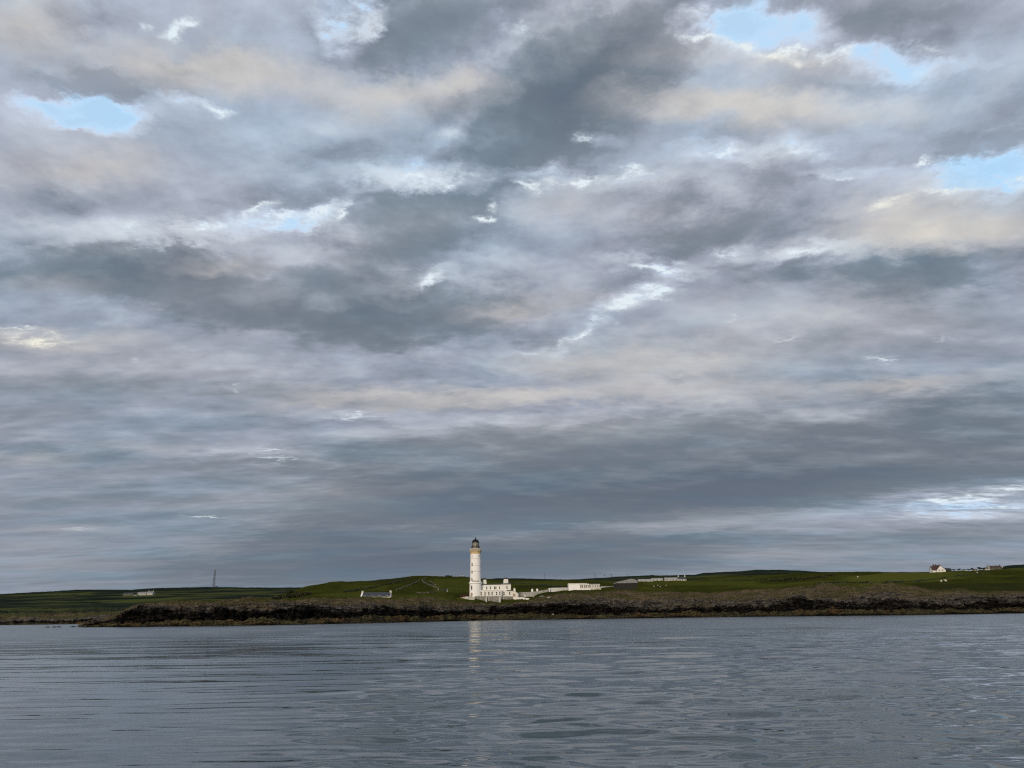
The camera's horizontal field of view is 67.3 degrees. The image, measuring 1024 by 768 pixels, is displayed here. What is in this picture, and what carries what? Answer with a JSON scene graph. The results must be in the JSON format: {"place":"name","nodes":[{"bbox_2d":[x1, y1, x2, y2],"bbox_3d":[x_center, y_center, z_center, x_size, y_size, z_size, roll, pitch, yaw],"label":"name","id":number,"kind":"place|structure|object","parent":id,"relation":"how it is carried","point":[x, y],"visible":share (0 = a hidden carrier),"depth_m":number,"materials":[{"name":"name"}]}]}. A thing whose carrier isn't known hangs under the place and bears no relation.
{"place":"outdoors","nodes":[
{"label":"outdoors","id":0,"kind":"place"},
{"bbox_2d":[0,613,1023,767],"bbox_3d":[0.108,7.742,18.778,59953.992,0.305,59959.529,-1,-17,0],"label":"water","id":1,"kind":"structure","parent":0,"point":[913,691],"depth_m":20.43,"materials":[{"name":"grey liquid"}]},
{"bbox_2d":[0,564,1023,624],"bbox_3d":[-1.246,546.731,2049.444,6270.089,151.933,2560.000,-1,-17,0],"label":"hills","id":2,"kind":"structure","parent":0,"point":[58,607],"depth_m":1536.76,"materials":[{"name":"green plant"}]},
{"bbox_2d":[123,593,134,595],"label":"barn","id":3,"kind":"structure","parent":2,"relation":"on","point":[128,594],"depth_m":1677.16,"materials":[{"name":"stone"}]},
{"bbox_2d":[147,590,154,594],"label":"farmhouse","id":4,"kind":"object","parent":2,"relation":"on","point":[150,592],"visible":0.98,"depth_m":1674.29,"materials":[{"name":"paint"}]},
{"bbox_2d":[0,0,1023,593],"label":"sky","id":5,"kind":"structure","parent":0,"point":[293,293],"materials":[{"name":"grey"}]},
{"bbox_2d":[76,569,1023,626],"bbox_3d":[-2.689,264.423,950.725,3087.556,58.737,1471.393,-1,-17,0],"label":"ground","id":6,"kind":"structure","parent":0,"point":[998,591],"depth_m":420.85,"materials":[{"name":"green plant"}]},
{"bbox_2d":[272,596,286,599],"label":"gorse bush","id":7,"kind":"object","parent":6,"relation":"on","point":[277,597],"visible":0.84,"depth_m":361.78,"materials":[{"name":"green plant"}]},
{"bbox_2d":[285,590,297,593],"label":"gorse bush","id":8,"kind":"object","parent":6,"relation":"on","point":[290,591],"visible":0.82,"depth_m":653.45,"materials":[{"name":"green plant"}]},
{"bbox_2d":[284,593,302,597],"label":"gorse bush","id":9,"kind":"object","parent":6,"relation":"on","point":[293,595],"visible":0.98,"depth_m":426.74,"materials":[{"name":"green plant"}]},
{"bbox_2d":[296,592,311,595],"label":"gorse bush","id":10,"kind":"object","parent":6,"relation":"on","point":[306,593],"visible":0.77,"depth_m":441.32,"materials":[{"name":"green plant"}]},
{"bbox_2d":[342,580,402,592],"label":"hedge","id":11,"kind":"object","parent":6,"relation":"on","point":[370,587],"visible":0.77,"depth_m":601.71,"materials":[{"name":"green plant"}]},
{"bbox_2d":[361,590,391,597],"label":"cottage","id":12,"kind":"structure","parent":6,"relation":"on","point":[377,594],"depth_m":416.35,"materials":[{"name":"stone"}]},
{"bbox_2d":[421,577,438,588],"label":"dry stone wall","id":13,"kind":"structure","parent":6,"relation":"on","point":[429,584],"depth_m":642.02,"materials":[{"name":"grey stone"}]},
{"bbox_2d":[462,596,474,599],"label":"boundary wall","id":14,"kind":"structure","parent":6,"relation":"on","point":[471,598],"depth_m":488.80,"materials":[{"name":"white paint"}]},
{"bbox_2d":[469,536,481,596],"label":"lighthouse","id":15,"kind":"object","parent":6,"relation":"on","point":[475,583],"visible":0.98,"depth_m":503.65,"materials":[{"name":"white paint"}]},
{"bbox_2d":[475,596,501,601],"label":"retaining wall","id":16,"kind":"structure","parent":6,"relation":"on","point":[493,598],"depth_m":487.95,"materials":[{"name":"stone"}]},
{"bbox_2d":[480,578,512,595],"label":"keepers house","id":17,"kind":"structure","parent":6,"relation":"on","point":[503,588],"depth_m":502.87,"materials":[{"name":"paint"}]},
{"bbox_2d":[502,596,512,598],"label":"retaining wall","id":18,"kind":"structure","parent":6,"relation":"on","point":[507,597],"depth_m":489.43,"materials":[{"name":"stone"}]},
{"bbox_2d":[513,588,517,596],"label":"gate lodge","id":19,"kind":"structure","parent":6,"relation":"on","point":[515,593],"depth_m":496.08,"materials":[{"name":"white paint"}]},
{"bbox_2d":[513,597,529,599],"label":"boundary wall","id":20,"kind":"structure","parent":6,"relation":"on","point":[515,598],"depth_m":488.06,"materials":[{"name":"white paint"}]},
{"bbox_2d":[491,581,563,585],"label":"hedge","id":21,"kind":"object","parent":6,"relation":"on","point":[529,583],"visible":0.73,"depth_m":755.49,"materials":[{"name":"green plant"}]},
{"bbox_2d":[518,589,548,596],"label":"garden wall","id":22,"kind":"structure","parent":6,"relation":"on","point":[528,594],"depth_m":528.45,"materials":[{"name":"white paint"}]},
{"bbox_2d":[550,588,567,591],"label":"garden wall","id":23,"kind":"structure","parent":6,"relation":"on","point":[555,589],"depth_m":545.94,"materials":[{"name":"white paint"}]},
{"bbox_2d":[567,583,600,590],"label":"building","id":24,"kind":"structure","parent":6,"relation":"on","point":[578,586],"depth_m":542.13,"materials":[{"name":"white paint"}]},
{"bbox_2d":[613,579,636,588],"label":"farm shed","id":25,"kind":"structure","parent":6,"relation":"on","point":[628,584],"depth_m":542.60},
{"bbox_2d":[637,579,652,581],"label":"steading","id":26,"kind":"structure","parent":6,"relation":"on","point":[648,580],"depth_m":831.61,"materials":[{"name":"white stone"}]},
{"bbox_2d":[651,578,662,580],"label":"steading","id":27,"kind":"structure","parent":6,"relation":"on","point":[657,579],"depth_m":843.56,"materials":[{"name":"white stone"}]},
{"bbox_2d":[664,577,677,580],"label":"steading","id":28,"kind":"structure","parent":6,"relation":"on","point":[671,579],"depth_m":835.10,"materials":[{"name":"white stone"}]},
{"bbox_2d":[677,575,685,580],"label":"farmhouse","id":29,"kind":"object","parent":6,"relation":"on","point":[681,578],"visible":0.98,"depth_m":829.73,"materials":[{"name":"stone"}]},
{"bbox_2d":[780,577,793,580],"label":"gorse bush","id":30,"kind":"object","parent":6,"relation":"on","point":[786,579],"visible":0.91,"depth_m":643.05,"materials":[{"name":"green plant"}]},
{"bbox_2d":[793,577,805,580],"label":"gorse bush","id":31,"kind":"object","parent":6,"relation":"on","point":[798,578],"visible":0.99,"depth_m":618.89,"materials":[{"name":"green plant"}]},
{"bbox_2d":[817,572,990,583],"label":"hedge","id":32,"kind":"object","parent":6,"relation":"on","point":[888,581],"visible":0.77,"depth_m":482.70,"materials":[{"name":"green plant"}]},
{"bbox_2d":[929,564,945,572],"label":"white house","id":33,"kind":"structure","parent":6,"relation":"on","point":[937,568],"depth_m":944.92,"materials":[{"name":"white paint"}]},
{"bbox_2d":[986,565,1002,569],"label":"farmhouse","id":34,"kind":"object","parent":6,"relation":"on","point":[995,567],"visible":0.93,"depth_m":981.74,"materials":[{"name":"white stone"}]}
]}

